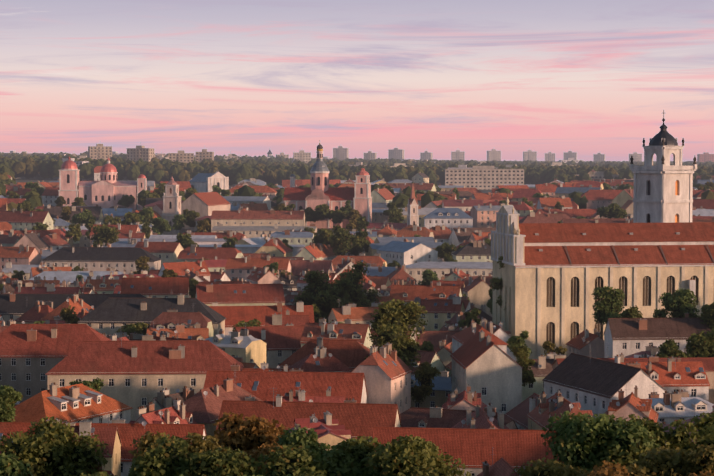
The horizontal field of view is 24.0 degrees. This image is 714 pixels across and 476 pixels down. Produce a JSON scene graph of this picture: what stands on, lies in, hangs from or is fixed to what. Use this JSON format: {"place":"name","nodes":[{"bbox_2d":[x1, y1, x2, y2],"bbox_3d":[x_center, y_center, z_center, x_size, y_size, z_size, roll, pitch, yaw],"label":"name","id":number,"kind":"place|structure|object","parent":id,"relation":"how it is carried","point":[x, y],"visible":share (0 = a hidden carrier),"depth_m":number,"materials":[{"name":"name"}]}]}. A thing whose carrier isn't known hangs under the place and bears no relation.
{"place":"outdoors","nodes":[
{"label":"outdoors","id":0,"kind":"place"},
{"bbox_2d":[16,174,530,257],"bbox_3d":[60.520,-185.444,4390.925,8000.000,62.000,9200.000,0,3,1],"label":"ground","id":1,"kind":"structure","parent":0,"point":[40,179],"depth_m":1464.80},
{"bbox_2d":[0,232,713,475],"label":"houses","id":2,"kind":"structure","parent":1,"relation":"on","point":[184,365],"depth_m":337.45,"materials":[{"name":"tile"}]},
{"bbox_2d":[0,142,713,322],"bbox_3d":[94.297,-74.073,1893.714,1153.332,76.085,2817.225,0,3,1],"label":"buildings","id":3,"kind":"structure","parent":1,"relation":"on","point":[468,215],"depth_m":853.95,"materials":[{"name":"paint"}]},
{"bbox_2d":[0,411,713,475],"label":"trees","id":4,"kind":"object","parent":1,"relation":"on","point":[586,444],"visible":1,"depth_m":218.59,"materials":[{"name":"green plant"}]},
{"bbox_2d":[0,181,713,421],"bbox_3d":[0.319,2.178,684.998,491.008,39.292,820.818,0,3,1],"label":"town trees","id":5,"kind":"object","parent":1,"relation":"on","point":[321,295],"visible":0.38,"depth_m":474.43,"materials":[{"name":"green plant"}]},
{"bbox_2d":[0,151,713,210],"bbox_3d":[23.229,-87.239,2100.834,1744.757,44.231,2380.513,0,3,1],"label":"trees","id":6,"kind":"object","parent":1,"relation":"on","point":[277,170],"visible":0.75,"depth_m":1505.26,"materials":[{"name":"green plant"}]},
{"bbox_2d":[58,110,713,362],"bbox_3d":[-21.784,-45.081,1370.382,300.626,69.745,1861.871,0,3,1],"label":"churches","id":7,"kind":"structure","parent":1,"relation":"on","point":[553,275],"depth_m":452.24,"materials":[{"name":"paint"}]},
{"bbox_2d":[0,0,713,161],"label":"sky","id":8,"kind":"structure","parent":0,"point":[587,78],"materials":[{"name":"pink"}]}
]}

